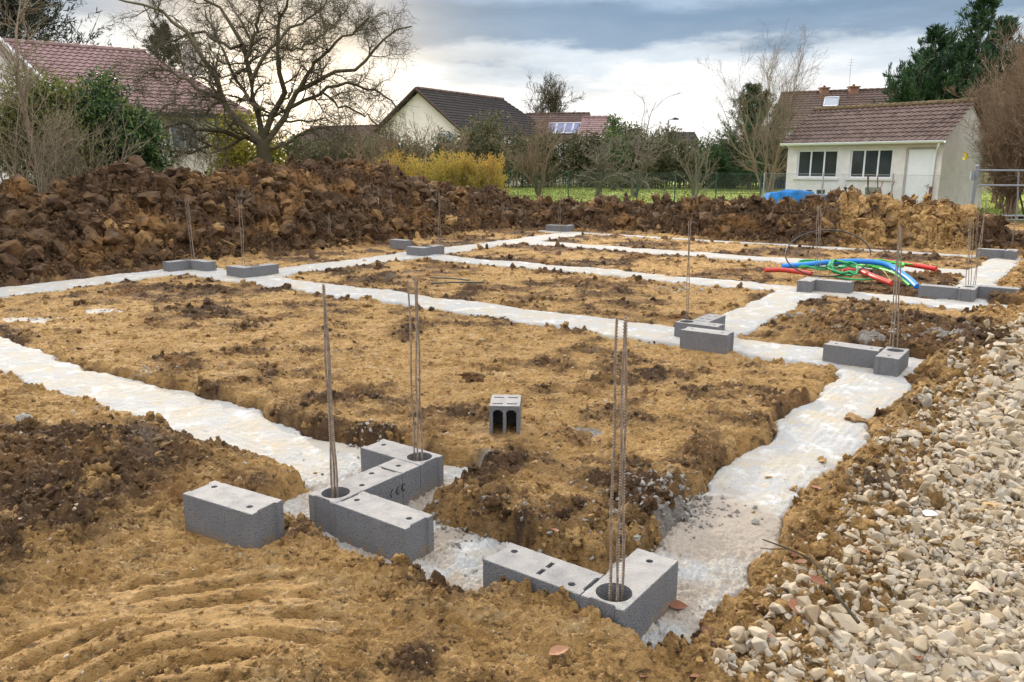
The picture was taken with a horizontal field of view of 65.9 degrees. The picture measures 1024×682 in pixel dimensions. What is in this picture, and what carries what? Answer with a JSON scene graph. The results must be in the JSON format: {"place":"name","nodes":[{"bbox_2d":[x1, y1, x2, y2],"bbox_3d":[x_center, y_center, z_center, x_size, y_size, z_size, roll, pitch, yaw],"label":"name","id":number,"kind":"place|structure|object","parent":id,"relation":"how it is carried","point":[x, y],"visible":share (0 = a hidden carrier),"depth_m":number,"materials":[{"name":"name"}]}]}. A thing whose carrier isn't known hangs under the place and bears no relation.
{"place":"outdoors","nodes":[
{"label":"outdoors","id":0,"kind":"place"},
{"bbox_2d":[0,157,1023,681],"bbox_3d":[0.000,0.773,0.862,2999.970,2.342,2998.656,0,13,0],"label":"ground","id":1,"kind":"structure","parent":0,"point":[220,597],"depth_m":5.51,"materials":[{"name":"soil"}]},
{"bbox_2d":[2,317,65,323],"bbox_3d":[-6.013,-0.253,9.808,1.078,0.045,0.569,0,13,0],"label":"concrete spill","id":2,"kind":"object","parent":1,"relation":"on","point":[39,320],"visible":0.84,"depth_m":9.81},
{"bbox_2d":[0,52,86,182],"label":"shrub","id":3,"kind":"object","parent":1,"relation":"on","point":[31,113],"visible":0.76,"depth_m":18.06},
{"bbox_2d":[0,0,91,191],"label":"tree","id":4,"kind":"object","parent":1,"relation":"on","point":[21,60],"visible":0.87,"depth_m":18.62,"materials":[{"name":"plant"}]},
{"bbox_2d":[0,90,110,191],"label":"shrub","id":5,"kind":"object","parent":1,"relation":"on","point":[48,159],"visible":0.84,"depth_m":17.55,"materials":[{"name":"plant"}]},
{"bbox_2d":[0,64,112,190],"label":"bush","id":6,"kind":"object","parent":1,"relation":"on","point":[51,99],"visible":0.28,"depth_m":20.66,"materials":[{"name":"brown plant"}]},
{"bbox_2d":[0,0,149,48],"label":"conifer","id":7,"kind":"object","parent":1,"relation":"on","point":[35,17],"visible":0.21,"depth_m":46.34,"materials":[{"name":"green plant"}]},
{"bbox_2d":[5,90,156,186],"bbox_3d":[-10.002,-4.409,18.850,3.374,3.171,2.572,-10,16,-37],"label":"shrub","id":8,"kind":"object","parent":1,"relation":"on","point":[91,159],"visible":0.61,"depth_m":18.59,"materials":[{"name":"plant"}]},
{"bbox_2d":[35,63,179,171],"bbox_3d":[-11.435,-5.544,22.512,3.731,4.488,3.441,-11,17,-41],"label":"bush","id":9,"kind":"object","parent":1,"relation":"on","point":[104,102],"visible":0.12,"depth_m":21.74,"materials":[{"name":"green plant"}]},
{"bbox_2d":[0,35,254,182],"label":"house","id":10,"kind":"structure","parent":1,"relation":"on","point":[73,59],"depth_m":33.66,"materials":[{"name":"tile"}]},
{"bbox_2d":[99,124,160,171],"bbox_3d":[-10.473,-4.611,21.998,1.852,2.830,1.608,0,13,0],"label":"bush","id":11,"kind":"object","parent":1,"relation":"on","point":[146,153],"visible":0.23,"depth_m":21.58,"materials":[{"name":"green plant"}]},
{"bbox_2d":[142,19,184,72],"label":"conifer","id":12,"kind":"object","parent":1,"relation":"on","point":[150,41],"visible":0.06,"depth_m":52.71,"materials":[{"name":"green plant"}]},
{"bbox_2d":[152,108,223,174],"bbox_3d":[-10.862,-5.549,25.342,3.315,3.565,3.340,-5,14,-21],"label":"shrub","id":13,"kind":"object","parent":1,"relation":"on","point":[212,150],"visible":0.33,"depth_m":25.00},
{"bbox_2d":[180,133,239,176],"bbox_3d":[-10.094,-5.573,26.630,2.112,3.039,1.911,0,13,0],"label":"shrub","id":14,"kind":"object","parent":1,"relation":"on","point":[216,159],"visible":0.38,"depth_m":26.58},
{"bbox_2d":[182,480,284,548],"bbox_3d":[-1.411,0.882,4.005,0.500,0.200,0.200,7,15,29],"label":"concrete block","id":15,"kind":"object","parent":1,"relation":"on","point":[230,514],"depth_m":3.93,"materials":[{"name":"concrete"}]},
{"bbox_2d":[195,102,293,176],"bbox_3d":[-10.220,-6.971,30.261,3.617,4.223,3.160,0,13,0],"label":"bush","id":16,"kind":"object","parent":1,"relation":"on","point":[241,151],"visible":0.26,"depth_m":29.77,"materials":[{"name":"green plant"}]},
{"bbox_2d":[95,0,420,170],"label":"tree","id":17,"kind":"object","parent":1,"relation":"on","point":[263,138],"visible":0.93,"depth_m":26.50,"materials":[{"name":"brown plant"}]},
{"bbox_2d":[289,124,377,158],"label":"house","id":18,"kind":"structure","parent":1,"relation":"on","point":[362,128],"depth_m":85.14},
{"bbox_2d":[280,131,402,163],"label":"hedge","id":19,"kind":"object","parent":1,"relation":"on","point":[315,153],"visible":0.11,"depth_m":43.24,"materials":[{"name":"brown plant"}]},
{"bbox_2d":[327,112,408,165],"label":"shrub","id":20,"kind":"object","parent":1,"relation":"on","point":[360,147],"visible":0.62,"depth_m":40.65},
{"bbox_2d":[389,239,411,249],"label":"concrete block","id":21,"kind":"object","parent":1,"relation":"on","point":[398,243],"depth_m":17.81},
{"bbox_2d":[412,125,478,179],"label":"shrub","id":22,"kind":"object","parent":1,"relation":"on","point":[461,148],"visible":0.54,"depth_m":44.29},
{"bbox_2d":[456,372,485,380],"bbox_3d":[-0.355,0.313,6.966,0.253,0.108,0.115,-8,15,-32],"label":"stone","id":23,"kind":"object","parent":1,"relation":"on","point":[474,376],"visible":1,"depth_m":6.93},
{"bbox_2d":[0,330,977,681],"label":"pale grit","id":24,"kind":"object","parent":1,"relation":"on","point":[472,472],"visible":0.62,"depth_m":4.50,"materials":[{"name":"stone"}]},
{"bbox_2d":[489,394,520,433],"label":"hollow block","id":25,"kind":"object","parent":1,"relation":"on","point":[505,410],"depth_m":5.39,"materials":[{"name":"concrete"}]},
{"bbox_2d":[0,199,1017,681],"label":"soil clods","id":26,"kind":"object","parent":1,"relation":"on","point":[818,549],"visible":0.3,"depth_m":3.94,"materials":[{"name":"soil"}]},
{"bbox_2d":[0,230,1020,648],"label":"concrete footing","id":27,"kind":"object","parent":1,"relation":"on","point":[800,444],"visible":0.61,"depth_m":6.04,"materials":[{"name":"concrete"}]},
{"bbox_2d":[163,259,190,271],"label":"concrete block","id":28,"kind":"structure","parent":27,"relation":"on","point":[176,265],"depth_m":14.15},
{"bbox_2d":[190,259,216,270],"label":"concrete block","id":29,"kind":"structure","parent":27,"relation":"on","point":[203,265],"depth_m":14.19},
{"bbox_2d":[226,265,254,277],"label":"concrete block","id":30,"kind":"structure","parent":27,"relation":"on","point":[240,271],"depth_m":13.37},
{"bbox_2d":[250,263,278,276],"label":"concrete block","id":31,"kind":"structure","parent":27,"relation":"on","point":[265,269],"depth_m":13.60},
{"bbox_2d":[322,283,338,497],"bbox_3d":[-0.955,0.350,4.135,0.038,1.312,0.077,-6,14,-25],"label":"rebar cage","id":32,"kind":"object","parent":27,"relation":"on","point":[327,356],"visible":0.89,"depth_m":4.12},
{"bbox_2d":[308,466,402,537],"bbox_3d":[-0.849,0.876,4.339,0.200,0.200,0.500,9,16,35],"label":"concrete block","id":33,"kind":"object","parent":27,"relation":"on","point":[379,481],"depth_m":4.28,"materials":[{"name":"concrete"}]},
{"bbox_2d":[334,491,433,562],"bbox_3d":[-0.652,0.948,4.018,0.500,0.200,0.200,9,16,35],"label":"concrete block","id":34,"kind":"object","parent":27,"relation":"on","point":[376,525],"depth_m":3.94,"materials":[{"name":"concrete"}]},
{"bbox_2d":[378,458,420,504],"bbox_3d":[-0.684,0.828,4.553,0.206,0.200,0.250,9,16,35],"label":"concrete block","id":35,"kind":"object","parent":27,"relation":"on","point":[411,482],"depth_m":4.54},
{"bbox_2d":[360,439,443,496],"bbox_3d":[-0.673,0.768,4.821,0.500,0.200,0.200,9,16,35],"label":"concrete block","id":36,"kind":"object","parent":27,"relation":"on","point":[382,451],"depth_m":4.76,"materials":[{"name":"concrete"}]},
{"bbox_2d":[407,278,422,460],"bbox_3d":[-0.570,0.256,4.645,0.071,1.272,0.039,5,13,20],"label":"rebar cage","id":37,"kind":"object","parent":27,"relation":"on","point":[416,329],"visible":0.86,"depth_m":4.62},
{"bbox_2d":[406,246,429,255],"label":"concrete block","id":38,"kind":"structure","parent":27,"relation":"on","point":[417,251],"depth_m":16.53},
{"bbox_2d":[483,542,603,608],"bbox_3d":[0.132,1.076,3.448,0.500,0.200,0.200,9,16,35],"label":"concrete block","id":39,"kind":"object","parent":27,"relation":"on","point":[510,561],"depth_m":3.41,"materials":[{"name":"concrete"}]},
{"bbox_2d":[608,316,627,601],"bbox_3d":[0.423,0.562,3.136,0.058,1.336,0.071,7,14,28],"label":"rebar cage","id":40,"kind":"object","parent":27,"relation":"on","point":[622,465],"visible":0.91,"depth_m":3.11,"materials":[{"name":"metal"}]},
{"bbox_2d":[580,548,677,637],"bbox_3d":[0.504,1.095,3.361,0.200,0.200,0.500,9,16,35],"label":"concrete block","id":41,"kind":"object","parent":27,"relation":"on","point":[650,587],"depth_m":3.30,"materials":[{"name":"concrete"}]},
{"bbox_2d":[685,221,690,322],"bbox_3d":[1.942,-0.667,8.697,0.065,1.298,0.018,0,13,0],"label":"rebar cage","id":42,"kind":"object","parent":27,"relation":"on","point":[687,271],"visible":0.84,"depth_m":8.67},
{"bbox_2d":[674,319,724,336],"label":"concrete block","id":43,"kind":"object","parent":27,"relation":"on","point":[680,325],"depth_m":8.65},
{"bbox_2d":[680,327,733,353],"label":"concrete block","id":44,"kind":"object","parent":27,"relation":"on","point":[708,340],"depth_m":8.06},
{"bbox_2d":[693,314,725,323],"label":"concrete block","id":45,"kind":"object","parent":27,"relation":"on","point":[715,318],"depth_m":8.98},
{"bbox_2d":[796,277,818,292],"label":"concrete block","id":46,"kind":"object","parent":27,"relation":"on","point":[806,284],"depth_m":11.84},
{"bbox_2d":[815,207,820,277],"bbox_3d":[4.764,-1.457,12.266,0.169,1.279,0.069,-11,17,-41],"label":"rebar cage","id":47,"kind":"object","parent":27,"relation":"on","point":[818,240],"visible":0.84,"depth_m":12.22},
{"bbox_2d":[815,278,853,293],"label":"concrete block","id":48,"kind":"object","parent":27,"relation":"on","point":[833,285],"depth_m":11.79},
{"bbox_2d":[822,341,883,368],"bbox_3d":[3.281,0.143,7.608,0.500,0.200,0.200,10,16,37],"label":"concrete block","id":49,"kind":"object","parent":27,"relation":"on","point":[848,354],"depth_m":7.54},
{"bbox_2d":[844,412,867,423],"bbox_3d":[2.564,0.593,5.926,0.184,0.100,0.149,-7,14,-27],"label":"stone","id":50,"kind":"object","parent":27,"relation":"on","point":[852,417],"visible":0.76,"depth_m":5.89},
{"bbox_2d":[873,346,909,376],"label":"concrete block","id":51,"kind":"object","parent":27,"relation":"on","point":[890,361],"depth_m":7.17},
{"bbox_2d":[889,226,901,347],"bbox_3d":[3.642,-0.407,7.446,0.148,1.342,0.084,0,13,0],"label":"rebar cage","id":52,"kind":"object","parent":27,"relation":"on","point":[898,251],"visible":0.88,"depth_m":7.43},
{"bbox_2d":[918,284,959,299],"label":"concrete block","id":53,"kind":"object","parent":27,"relation":"on","point":[931,291],"depth_m":11.26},
{"bbox_2d":[957,284,978,301],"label":"concrete block","id":54,"kind":"structure","parent":27,"relation":"on","point":[967,293],"depth_m":11.06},
{"bbox_2d":[965,217,973,284],"bbox_3d":[6.594,-1.194,11.368,0.120,1.158,0.069,0,13,0],"label":"rebar cage","id":55,"kind":"object","parent":27,"relation":"on","point":[970,248],"visible":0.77,"depth_m":11.35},
{"bbox_2d":[976,248,1005,258],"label":"concrete block","id":56,"kind":"object","parent":27,"relation":"on","point":[988,253],"depth_m":16.14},
{"bbox_2d":[978,285,1020,300],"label":"concrete block","id":57,"kind":"object","parent":27,"relation":"on","point":[984,291],"depth_m":11.23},
{"bbox_2d":[0,153,1023,681],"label":"soil crumbs","id":58,"kind":"object","parent":1,"relation":"on","point":[60,195],"visible":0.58,"depth_m":12.11,"materials":[{"name":"soil"}]},
{"bbox_2d":[0,154,1023,282],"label":"heap crumbs","id":59,"kind":"object","parent":1,"relation":"on","point":[100,213],"visible":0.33,"depth_m":18.36,"materials":[{"name":"soil"}]},
{"bbox_2d":[475,100,575,195],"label":"shrub","id":60,"kind":"object","parent":1,"relation":"on","point":[533,155],"visible":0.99,"depth_m":41.80,"materials":[{"name":"plant"}]},
{"bbox_2d":[132,284,971,576],"bbox_3d":[1.298,0.061,7.884,8.525,0.287,5.503,-12,17,-42],"label":"mortar rubble","id":61,"kind":"object","parent":1,"relation":"on","point":[688,505],"visible":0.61,"depth_m":4.39,"materials":[{"name":"concrete"}]},
{"bbox_2d":[526,112,590,184],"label":"house","id":62,"kind":"structure","parent":1,"relation":"on","point":[571,121],"depth_m":69.55,"materials":[{"name":"tile"}]},
{"bbox_2d":[548,645,569,654],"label":"fallen leaf","id":63,"kind":"object","parent":1,"relation":"on","point":[557,649],"visible":1,"depth_m":2.91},
{"bbox_2d":[568,429,592,446],"bbox_3d":[0.455,0.671,5.283,0.169,0.159,0.129,6,14,25],"label":"stone","id":64,"kind":"object","parent":1,"relation":"on","point":[580,437],"visible":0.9,"depth_m":5.25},
{"bbox_2d":[508,171,761,202],"bbox_3d":[5.199,-7.464,38.449,14.574,1.552,0.058,11,17,41],"label":"chain link fence","id":65,"kind":"object","parent":1,"relation":"on","point":[672,186],"visible":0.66,"depth_m":37.73,"materials":[{"name":"metal"}]},
{"bbox_2d":[764,267,812,275],"bbox_3d":[4.585,-1.155,13.082,0.783,0.091,0.237,8,15,31],"label":"conduit","id":66,"kind":"object","parent":1,"relation":"on","point":[785,270],"visible":0.94,"depth_m":13.14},
{"bbox_2d":[763,189,827,203],"bbox_3d":[11.904,-5.791,32.521,3.280,0.876,1.316,0,13,0],"label":"tarpaulin","id":67,"kind":"object","parent":1,"relation":"on","point":[776,196],"visible":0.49,"depth_m":32.06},
{"bbox_2d":[797,259,847,269],"bbox_3d":[5.249,-1.288,13.307,0.958,0.140,0.534,0,13,0],"label":"conduit","id":68,"kind":"object","parent":1,"relation":"on","point":[819,267],"visible":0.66,"depth_m":13.17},
{"bbox_2d":[785,229,871,276],"bbox_3d":[5.065,-1.410,12.640,1.398,0.698,0.622,0,13,0],"label":"hose hoop","id":69,"kind":"object","parent":1,"relation":"on","point":[824,230],"visible":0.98,"depth_m":12.70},
{"bbox_2d":[827,259,858,275],"bbox_3d":[5.248,-1.177,12.573,0.501,0.229,0.477,0,13,0],"label":"conduit","id":70,"kind":"object","parent":1,"relation":"on","point":[832,269],"visible":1,"depth_m":12.52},
{"bbox_2d":[781,259,919,288],"bbox_3d":[5.508,-1.144,12.642,0.727,0.306,2.298,-10,16,-38],"label":"conduit","id":71,"kind":"object","parent":1,"relation":"on","point":[909,279],"visible":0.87,"depth_m":12.71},
{"bbox_2d":[711,313,1023,681],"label":"gravel","id":72,"kind":"structure","parent":1,"relation":"on","point":[978,645],"depth_m":3.57,"materials":[{"name":"gravel"}]},
{"bbox_2d":[761,539,859,623],"bbox_3d":[1.331,1.004,3.474,0.142,0.084,0.729,-4,13,-16],"label":"stick","id":73,"kind":"object","parent":72,"relation":"on","point":[851,613],"visible":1,"depth_m":3.42,"materials":[{"name":"brown plant"}]},
{"bbox_2d":[831,612,868,633],"bbox_3d":[1.362,1.146,3.194,0.152,0.053,0.089,8,15,31],"label":"stone","id":74,"kind":"object","parent":72,"relation":"on","point":[848,623],"visible":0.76,"depth_m":3.18,"materials":[{"name":"stone"}]},
{"bbox_2d":[966,581,990,594],"bbox_3d":[1.988,1.064,3.373,0.078,0.042,0.091,-4,13,-15],"label":"stone","id":75,"kind":"object","parent":72,"relation":"on","point":[980,587],"visible":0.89,"depth_m":3.37,"materials":[{"name":"stone"}]},
{"bbox_2d":[762,172,972,204],"bbox_3d":[12.951,-5.538,29.810,0.058,1.572,9.063,-7,15,-29],"label":"chain link fence","id":76,"kind":"object","parent":1,"relation":"on","point":[823,183],"visible":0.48,"depth_m":29.01,"materials":[{"name":"grey metal"}]},
{"bbox_2d":[843,268,893,285],"bbox_3d":[5.608,-1.021,12.369,0.216,0.142,1.206,-2,13,-11],"label":"conduit","id":77,"kind":"object","parent":1,"relation":"on","point":[876,277],"visible":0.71,"depth_m":12.16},
{"bbox_2d":[857,259,912,269],"bbox_3d":[6.265,-1.293,13.391,0.864,0.142,0.499,-3,13,-15],"label":"conduit","id":78,"kind":"object","parent":1,"relation":"on","point":[877,266],"visible":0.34,"depth_m":13.28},
{"bbox_2d":[853,259,937,270],"bbox_3d":[6.552,-1.315,13.541,1.316,0.124,0.448,6,14,26],"label":"conduit","id":79,"kind":"object","parent":1,"relation":"on","point":[925,267],"visible":0.45,"depth_m":13.31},
{"bbox_2d":[941,56,1023,213],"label":"shrub","id":80,"kind":"object","parent":1,"relation":"on","point":[978,99],"visible":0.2,"depth_m":29.89,"materials":[{"name":"plant"}]},
{"bbox_2d":[966,80,1020,208],"bbox_3d":[20.513,-8.136,32.021,4.174,5.692,3.882,0,13,0],"label":"shrub","id":81,"kind":"object","parent":1,"relation":"on","point":[998,204],"visible":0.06,"depth_m":32.41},
{"bbox_2d":[964,108,1023,218],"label":"shrub","id":82,"kind":"object","parent":1,"relation":"on","point":[994,160],"visible":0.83,"depth_m":27.32,"materials":[{"name":"plant"}]},
{"bbox_2d":[969,164,1023,219],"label":"metal gate","id":83,"kind":"structure","parent":1,"relation":"on","point":[974,175],"depth_m":23.93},
{"bbox_2d":[973,14,1023,218],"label":"shrub","id":84,"kind":"object","parent":1,"relation":"on","point":[1003,81],"visible":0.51,"depth_m":27.27,"materials":[{"name":"plant"}]},
{"bbox_2d":[980,27,1023,188],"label":"shrub","id":85,"kind":"object","parent":1,"relation":"on","point":[1019,93],"visible":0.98,"depth_m":25.21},
{"bbox_2d":[0,0,1023,160],"label":"sky","id":86,"kind":"structure","parent":0,"point":[615,53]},
{"bbox_2d":[506,182,1023,214],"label":"lawn","id":87,"kind":"structure","parent":0,"point":[985,193],"depth_m":48.34,"materials":[{"name":"green plant"}]},
{"bbox_2d":[275,124,490,176],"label":"hedge","id":88,"kind":"object","parent":87,"relation":"on","point":[436,148],"visible":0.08,"depth_m":48.09,"materials":[{"name":"green plant"}]},
{"bbox_2d":[374,148,426,176],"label":"bush","id":89,"kind":"object","parent":87,"relation":"on","point":[396,161],"visible":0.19,"depth_m":28.96,"materials":[{"name":"yellow plant"}]},
{"bbox_2d":[364,110,445,173],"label":"bush","id":90,"kind":"object","parent":87,"relation":"on","point":[416,150],"visible":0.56,"depth_m":42.97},
{"bbox_2d":[400,150,453,184],"bbox_3d":[-3.263,-6.102,30.413,2.199,2.418,2.344,0,13,0],"label":"bush","id":91,"kind":"object","parent":87,"relation":"on","point":[433,172],"visible":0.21,"depth_m":29.92,"materials":[{"name":"yellow plant"}]},
{"bbox_2d":[426,147,471,186],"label":"bush","id":92,"kind":"object","parent":87,"relation":"on","point":[453,167],"visible":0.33,"depth_m":30.42,"materials":[{"name":"yellow plant"}]},
{"bbox_2d":[370,86,537,185],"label":"house","id":93,"kind":"structure","parent":87,"relation":"on","point":[447,109],"depth_m":60.33,"materials":[{"name":"white paint"}]},
{"bbox_2d":[452,151,486,187],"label":"bush","id":94,"kind":"object","parent":87,"relation":"on","point":[469,170],"visible":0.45,"depth_m":30.48,"materials":[{"name":"yellow plant"}]},
{"bbox_2d":[452,105,517,190],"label":"tree","id":95,"kind":"object","parent":87,"relation":"on","point":[485,129],"visible":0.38,"depth_m":46.00,"materials":[{"name":"green plant"}]},
{"bbox_2d":[473,151,510,193],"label":"bush","id":96,"kind":"object","parent":87,"relation":"on","point":[494,175],"visible":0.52,"depth_m":30.29,"materials":[{"name":"yellow plant"}]},
{"bbox_2d":[476,122,611,187],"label":"hedge","id":97,"kind":"object","parent":87,"relation":"on","point":[575,154],"visible":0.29,"depth_m":61.44,"materials":[{"name":"green plant"}]},
{"bbox_2d":[521,72,584,112],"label":"tree","id":98,"kind":"object","parent":87,"relation":"on","point":[550,102],"visible":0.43,"depth_m":73.58,"materials":[{"name":"green plant"}]},
{"bbox_2d":[577,115,613,186],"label":"annexe","id":99,"kind":"structure","parent":87,"relation":"on","point":[596,123],"depth_m":65.12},
{"bbox_2d":[572,129,646,196],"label":"tree","id":100,"kind":"object","parent":87,"relation":"on","point":[602,165],"visible":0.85,"depth_m":44.60,"materials":[{"name":"grey plant"}]},
{"bbox_2d":[598,113,632,190],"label":"bush","id":101,"kind":"object","parent":87,"relation":"on","point":[615,120],"visible":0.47,"depth_m":54.08,"materials":[{"name":"green plant"}]},
{"bbox_2d":[589,121,686,196],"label":"tree","id":102,"kind":"object","parent":87,"relation":"on","point":[643,161],"visible":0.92,"depth_m":43.35,"materials":[{"name":"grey plant"}]},
{"bbox_2d":[600,121,687,188],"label":"tree","id":103,"kind":"object","parent":87,"relation":"on","point":[658,167],"visible":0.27,"depth_m":58.67,"materials":[{"name":"green plant"}]},
{"bbox_2d":[672,133,719,196],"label":"tree","id":104,"kind":"object","parent":87,"relation":"on","point":[694,182],"visible":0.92,"depth_m":42.73,"materials":[{"name":"brown plant"}]},
{"bbox_2d":[609,131,789,188],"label":"hedge","id":105,"kind":"object","parent":87,"relation":"on","point":[682,155],"visible":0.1,"depth_m":59.69,"materials":[{"name":"green plant"}]},
{"bbox_2d":[687,136,738,188],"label":"bush","id":106,"kind":"object","parent":87,"relation":"on","point":[717,169],"visible":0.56,"depth_m":58.16,"materials":[{"name":"green plant"}]},
{"bbox_2d":[700,135,747,188],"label":"bush","id":107,"kind":"object","parent":87,"relation":"on","point":[726,183],"visible":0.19,"depth_m":59.12,"materials":[{"name":"green plant"}]},
{"bbox_2d":[700,81,796,189],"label":"conifer","id":108,"kind":"object","parent":87,"relation":"on","point":[728,157],"visible":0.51,"depth_m":55.69,"materials":[{"name":"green plant"}]},
{"bbox_2d":[696,15,834,195],"bbox_3d":[10.945,-10.365,35.883,6.612,8.366,5.354,11,17,41],"label":"tree","id":109,"kind":"object","parent":87,"relation":"on","point":[765,136],"visible":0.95,"depth_m":35.73,"materials":[{"name":"plant"}]},
{"bbox_2d":[772,58,894,187],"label":"house","id":110,"kind":"structure","parent":87,"relation":"on","point":[853,95],"depth_m":60.38,"materials":[{"name":"tile"}]},
{"bbox_2d":[780,98,988,206],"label":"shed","id":111,"kind":"structure","parent":87,"relation":"on","point":[914,139],"depth_m":32.05,"materials":[{"name":"white paint"}]},
{"bbox_2d":[793,150,837,179],"bbox_3d":[13.153,-7.593,34.082,0.195,1.232,2.104,-10,16,-38],"label":"window","id":112,"kind":"structure","parent":111,"relation":"in","point":[810,162],"depth_m":34.10,"materials":[{"name":"glass"}]},
{"bbox_2d":[845,149,892,180],"bbox_3d":[14.656,-7.200,32.281,0.195,1.235,2.002,-10,16,-38],"label":"window","id":113,"kind":"structure","parent":111,"relation":"in","point":[863,161],"depth_m":32.30,"materials":[{"name":"glass"}]},
{"bbox_2d":[904,149,934,203],"bbox_3d":[15.931,-6.247,30.936,0.090,2.458,0.998,-10,16,-38],"label":"door","id":114,"kind":"structure","parent":111,"relation":"in","point":[920,161],"depth_m":30.88,"materials":[{"name":"white paint"}]},
{"bbox_2d":[870,0,1023,125],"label":"conifer","id":115,"kind":"object","parent":87,"relation":"on","point":[931,71],"visible":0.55,"depth_m":48.58,"materials":[{"name":"green plant"}]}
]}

